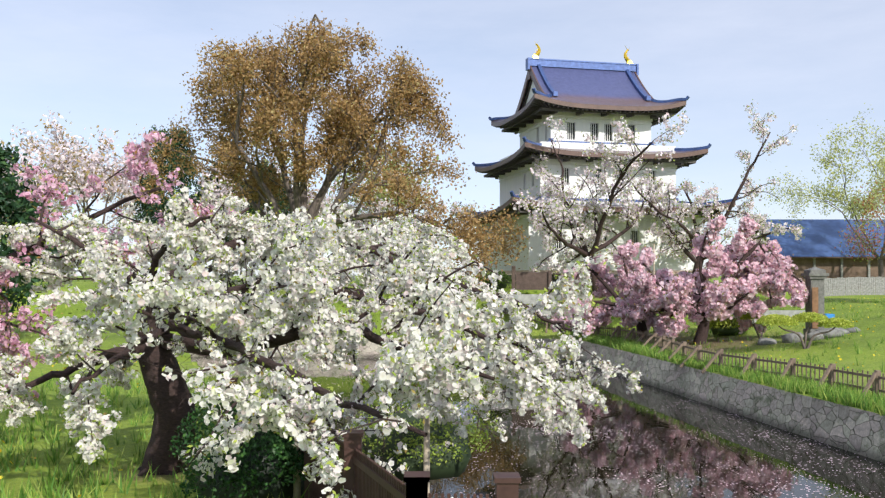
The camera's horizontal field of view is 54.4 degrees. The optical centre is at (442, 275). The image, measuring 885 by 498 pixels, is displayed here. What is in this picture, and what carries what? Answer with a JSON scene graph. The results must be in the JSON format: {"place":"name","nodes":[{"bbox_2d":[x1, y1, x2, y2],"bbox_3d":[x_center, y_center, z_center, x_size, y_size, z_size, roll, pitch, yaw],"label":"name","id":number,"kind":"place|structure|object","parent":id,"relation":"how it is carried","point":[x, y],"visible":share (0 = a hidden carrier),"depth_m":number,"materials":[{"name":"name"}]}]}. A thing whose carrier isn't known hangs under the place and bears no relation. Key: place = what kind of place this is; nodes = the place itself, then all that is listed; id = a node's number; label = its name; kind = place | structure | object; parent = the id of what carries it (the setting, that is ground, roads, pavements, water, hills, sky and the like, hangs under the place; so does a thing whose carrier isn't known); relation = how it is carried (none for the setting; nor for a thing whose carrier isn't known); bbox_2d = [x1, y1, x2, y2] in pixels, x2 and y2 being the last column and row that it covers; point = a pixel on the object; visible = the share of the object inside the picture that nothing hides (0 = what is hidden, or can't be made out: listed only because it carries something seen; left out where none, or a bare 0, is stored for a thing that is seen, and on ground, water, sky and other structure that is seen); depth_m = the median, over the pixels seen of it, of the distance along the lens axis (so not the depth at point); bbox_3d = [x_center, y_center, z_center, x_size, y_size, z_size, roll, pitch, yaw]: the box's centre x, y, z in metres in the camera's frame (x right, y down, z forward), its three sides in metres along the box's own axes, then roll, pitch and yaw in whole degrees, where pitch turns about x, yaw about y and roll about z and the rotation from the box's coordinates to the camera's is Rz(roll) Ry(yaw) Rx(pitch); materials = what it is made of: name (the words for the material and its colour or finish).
{"place":"outdoors","nodes":[
{"label":"outdoors","id":0,"kind":"place"},
{"bbox_2d":[0,276,884,497],"bbox_3d":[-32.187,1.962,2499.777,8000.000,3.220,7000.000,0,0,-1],"label":"terrain","id":1,"kind":"structure","parent":0,"point":[846,352],"depth_m":31.97,"materials":[{"name":"green plant"}]},
{"bbox_2d":[0,159,37,304],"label":"dark pine","id":2,"kind":"object","parent":1,"relation":"on","point":[8,235],"visible":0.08,"depth_m":39.33,"materials":[{"name":"green plant"}]},
{"bbox_2d":[0,142,75,322],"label":"dark pine needles","id":3,"kind":"object","parent":2,"relation":"attached to","point":[11,202],"visible":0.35,"depth_m":39.15,"materials":[{"name":"green plant"}]},
{"bbox_2d":[8,118,146,280],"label":"tree","id":4,"kind":"object","parent":1,"relation":"on","point":[87,211],"visible":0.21,"depth_m":91.43,"materials":[{"name":"grey plant"}]},
{"bbox_2d":[0,106,163,227],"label":"cherry blossoms","id":5,"kind":"object","parent":4,"relation":"on","point":[92,161],"visible":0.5,"depth_m":90.17,"materials":[{"name":"white plant"}]},
{"bbox_2d":[0,125,237,399],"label":"cherry tree","id":6,"kind":"object","parent":1,"relation":"on","point":[29,248],"depth_m":14.13,"materials":[{"name":"pink plant"}]},
{"bbox_2d":[0,130,238,408],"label":"cherry blossoms","id":7,"kind":"object","parent":6,"relation":"attached to","point":[131,163],"visible":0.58,"depth_m":13.90,"materials":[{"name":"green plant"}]},
{"bbox_2d":[145,122,197,226],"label":"dark pine","id":8,"kind":"object","parent":1,"relation":"on","point":[173,179],"depth_m":83.52,"materials":[{"name":"green plant"}]},
{"bbox_2d":[129,125,203,231],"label":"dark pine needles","id":9,"kind":"object","parent":8,"relation":"attached to","point":[144,208],"visible":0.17,"depth_m":82.36,"materials":[{"name":"green plant"}]},
{"bbox_2d":[168,395,306,497],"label":"dark green shrub","id":10,"kind":"object","parent":1,"relation":"on","point":[280,445],"depth_m":9.13,"materials":[{"name":"green plant"}]},
{"bbox_2d":[0,179,647,497],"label":"white cherry tree","id":11,"kind":"object","parent":1,"relation":"on","point":[170,405],"depth_m":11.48,"materials":[{"name":"white plant"}]},
{"bbox_2d":[128,11,531,285],"bbox_3d":[-7.246,-7.469,56.378,27.505,18.747,19.300,0,0,-1],"label":"zelkova tree","id":12,"kind":"object","parent":1,"relation":"on","point":[267,126],"depth_m":53.65,"materials":[{"name":"brown plant"}]},
{"bbox_2d":[307,163,421,269],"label":"tree","id":13,"kind":"object","parent":1,"relation":"on","point":[381,199],"visible":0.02,"depth_m":88.04,"materials":[{"name":"brown plant"}]},
{"bbox_2d":[290,124,438,243],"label":"tree leaves","id":14,"kind":"object","parent":13,"relation":"on","point":[375,195],"visible":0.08,"depth_m":87.31,"materials":[{"name":"brown plant"}]},
{"bbox_2d":[216,370,520,497],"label":"wooden bridge","id":15,"kind":"structure","parent":1,"relation":"on","point":[365,476],"depth_m":7.09,"materials":[{"name":"brown wood"}]},
{"bbox_2d":[330,189,425,268],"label":"tall pale cherry","id":16,"kind":"object","parent":1,"relation":"on","point":[396,219],"depth_m":73.27,"materials":[{"name":"brown plant"}]},
{"bbox_2d":[326,182,425,255],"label":"pale cherry blossoms","id":17,"kind":"object","parent":16,"relation":"on","point":[386,203],"depth_m":72.91,"materials":[{"name":"white plant"}]},
{"bbox_2d":[325,184,426,227],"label":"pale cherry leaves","id":18,"kind":"object","parent":16,"relation":"attached to","point":[394,206],"visible":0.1,"depth_m":73.58,"materials":[{"name":"brown plant"}]},
{"bbox_2d":[347,185,472,277],"bbox_3d":[-2.710,-3.576,65.082,9.788,8.785,9.056,0,0,-1],"label":"tall pale cherry","id":19,"kind":"object","parent":1,"relation":"on","point":[369,203],"visible":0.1,"depth_m":63.58,"materials":[{"name":"brown plant"}]},
{"bbox_2d":[338,173,475,258],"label":"pale cherry blossoms","id":20,"kind":"object","parent":19,"relation":"on","point":[381,205],"visible":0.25,"depth_m":62.88,"materials":[{"name":"white plant"}]},
{"bbox_2d":[340,395,499,480],"bbox_3d":[-0.434,2.797,15.454,3.012,1.452,2.211,0,0,-1],"label":"yellow green shrub","id":21,"kind":"object","parent":1,"relation":"on","point":[453,468],"depth_m":14.89,"materials":[{"name":"plant"}]},
{"bbox_2d":[0,282,884,497],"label":"grass tufts","id":22,"kind":"object","parent":1,"relation":"on","point":[844,395],"visible":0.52,"depth_m":21.29,"materials":[{"name":"green plant"}]},
{"bbox_2d":[0,297,884,496],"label":"dandelions","id":23,"kind":"object","parent":1,"relation":"on","point":[1,477],"visible":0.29,"depth_m":30.54,"materials":[{"name":"yellow plant"}]},
{"bbox_2d":[293,244,654,497],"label":"limb support posts","id":24,"kind":"object","parent":1,"relation":"on","point":[426,467],"visible":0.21,"depth_m":10.95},
{"bbox_2d":[478,268,511,289],"bbox_3d":[3.231,0.174,55.950,2.711,1.489,2.282,0,0,-1],"label":"bush","id":25,"kind":"object","parent":1,"relation":"on","point":[506,277],"depth_m":55.40,"materials":[{"name":"green plant"}]},
{"bbox_2d":[468,266,554,315],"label":"gate","id":26,"kind":"structure","parent":1,"relation":"on","point":[531,280],"depth_m":53.56,"materials":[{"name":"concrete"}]},
{"bbox_2d":[189,337,884,462],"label":"moat stone walls","id":27,"kind":"structure","parent":1,"relation":"on","point":[856,430],"depth_m":27.87,"materials":[{"name":"grey stone"}]},
{"bbox_2d":[455,43,738,282],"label":"castle keep","id":28,"kind":"structure","parent":1,"relation":"on","point":[514,175],"depth_m":63.09,"materials":[{"name":"white paint"}]},
{"bbox_2d":[460,66,726,215],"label":"castle keep roofs","id":29,"kind":"structure","parent":28,"relation":"attached to","point":[596,87],"depth_m":65.65,"materials":[{"name":"blue tile"}]},
{"bbox_2d":[519,121,683,296],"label":"branches","id":30,"kind":"object","parent":1,"relation":"on","point":[583,251],"visible":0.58,"depth_m":55.12,"materials":[{"name":"brown plant"}]},
{"bbox_2d":[510,110,689,276],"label":"cherry blossoms","id":31,"kind":"object","parent":30,"relation":"attached to","point":[559,208],"visible":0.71,"depth_m":54.06,"materials":[{"name":"white plant"}]},
{"bbox_2d":[556,250,654,339],"bbox_3d":[9.533,0.929,46.952,7.340,5.502,7.990,0,0,-1],"label":"cherry tree trunk","id":32,"kind":"object","parent":1,"relation":"on","point":[640,326],"visible":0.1,"depth_m":46.78,"materials":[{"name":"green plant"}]},
{"bbox_2d":[550,239,698,334],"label":"cherry blossoms","id":33,"kind":"object","parent":32,"relation":"attached to","point":[628,248],"visible":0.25,"depth_m":46.19,"materials":[{"name":"pink plant"}]},
{"bbox_2d":[502,308,884,397],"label":"timber fence","id":34,"kind":"object","parent":1,"relation":"on","point":[664,342],"visible":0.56,"depth_m":30.49,"materials":[{"name":"brown wood"}]},
{"bbox_2d":[619,108,798,273],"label":"branches","id":35,"kind":"object","parent":1,"relation":"on","point":[694,260],"visible":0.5,"depth_m":57.18,"materials":[{"name":"brown plant"}]},
{"bbox_2d":[610,99,804,263],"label":"cherry blossoms","id":36,"kind":"object","parent":35,"relation":"on","point":[699,227],"visible":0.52,"depth_m":57.09,"materials":[{"name":"white plant"}]},
{"bbox_2d":[619,211,801,344],"bbox_3d":[12.879,0.216,42.961,8.548,6.722,9.271,0,0,-1],"label":"cherry tree trunk","id":37,"kind":"object","parent":1,"relation":"on","point":[701,335],"visible":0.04,"depth_m":41.59,"materials":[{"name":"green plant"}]},
{"bbox_2d":[609,212,808,337],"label":"cherry blossoms","id":38,"kind":"object","parent":37,"relation":"attached to","point":[719,259],"visible":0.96,"depth_m":41.14,"materials":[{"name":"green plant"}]},
{"bbox_2d":[711,317,745,334],"bbox_3d":[15.024,2.606,45.183,1.750,0.969,1.440,0,0,-1],"label":"shrub","id":39,"kind":"object","parent":1,"relation":"on","point":[721,330],"visible":0.48,"depth_m":44.60,"materials":[{"name":"green plant"}]},
{"bbox_2d":[709,314,749,328],"bbox_3d":[14.901,2.364,45.189,2.549,1.085,2.108,0,0,-1],"label":"yellow green shrub","id":40,"kind":"object","parent":1,"relation":"on","point":[717,322],"visible":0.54,"depth_m":44.52,"materials":[{"name":"green plant"}]},
{"bbox_2d":[753,319,768,337],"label":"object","id":41,"kind":"object","parent":1,"relation":"on","point":[759,336],"visible":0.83,"depth_m":41.31,"materials":[{"name":"grey plant"}]},
{"bbox_2d":[740,312,781,323],"bbox_3d":[15.290,2.038,41.190,2.092,0.625,1.262,0,0,-1],"label":"cloud pruned shrub","id":42,"kind":"object","parent":41,"relation":"attached to","point":[746,316],"visible":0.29,"depth_m":40.97,"materials":[{"name":"green plant"}]},
{"bbox_2d":[778,323,834,348],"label":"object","id":43,"kind":"object","parent":1,"relation":"on","point":[804,342],"visible":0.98,"depth_m":37.13,"materials":[{"name":"grey plant"}]},
{"bbox_2d":[755,312,854,327],"bbox_3d":[15.626,1.905,37.275,4.127,0.704,1.926,0,0,-1],"label":"cloud pruned shrub","id":44,"kind":"object","parent":43,"relation":"attached to","point":[809,317],"visible":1,"depth_m":36.81,"materials":[{"name":"green plant"}]},
{"bbox_2d":[731,219,884,322],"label":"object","id":45,"kind":"structure","parent":1,"relation":"on","point":[819,242],"depth_m":72.44,"materials":[{"name":"timber"},{"name":"roof tile"}]},
{"bbox_2d":[757,327,860,344],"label":"garden rocks","id":46,"kind":"object","parent":1,"relation":"on","point":[788,338],"visible":0.73,"depth_m":39.37,"materials":[{"name":"grey stone"}]},
{"bbox_2d":[801,267,828,334],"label":"stone gate pillar","id":47,"kind":"structure","parent":1,"relation":"on","point":[814,277],"depth_m":39.90,"materials":[{"name":"stone"}]},
{"bbox_2d":[767,111,884,276],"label":"green tree","id":48,"kind":"object","parent":1,"relation":"on","point":[880,268],"visible":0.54,"depth_m":68.42,"materials":[{"name":"grey plant"}]},
{"bbox_2d":[764,103,884,234],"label":"green tree leaves","id":49,"kind":"object","parent":48,"relation":"on","point":[854,199],"visible":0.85,"depth_m":67.95,"materials":[{"name":"green plant"}]},
{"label":"tree","id":50,"kind":"object","parent":1,"relation":"on","visible":0},
{"bbox_2d":[192,146,349,242],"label":"tree leaves","id":51,"kind":"object","parent":50,"relation":"on","point":[322,205],"visible":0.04,"depth_m":82.50,"materials":[{"name":"brown plant"}]},
{"bbox_2d":[0,0,884,337],"label":"sky","id":52,"kind":"structure","parent":0,"point":[120,65],"materials":[{"name":"blue"}]},
{"bbox_2d":[191,357,884,497],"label":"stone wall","id":53,"kind":"structure","parent":0,"point":[649,441],"depth_m":22.32,"materials":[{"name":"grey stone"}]},
{"bbox_2d":[832,180,884,270],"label":"red tree","id":54,"kind":"object","parent":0,"point":[867,239],"depth_m":51.99,"materials":[{"name":"plant"}]},
{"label":"dark pine","id":55,"kind":"object","parent":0,"visible":0},
{"bbox_2d":[227,161,291,248],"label":"dark pine needles","id":56,"kind":"object","parent":55,"relation":"attached to","point":[253,212],"visible":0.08,"depth_m":76.83,"materials":[{"name":"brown plant"}]},
{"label":"tree","id":57,"kind":"object","parent":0,"visible":0},
{"bbox_2d":[2,144,82,223],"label":"tree leaves","id":58,"kind":"object","parent":57,"relation":"on","point":[36,178],"visible":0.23,"depth_m":78.42,"materials":[{"name":"pink plant"}]},
{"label":"dark pine","id":59,"kind":"object","parent":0,"visible":0},
{"bbox_2d":[194,145,242,253],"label":"dark pine needles","id":60,"kind":"object","parent":59,"relation":"attached to","point":[199,188],"visible":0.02,"depth_m":86.36,"materials":[{"name":"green plant"}]}
]}

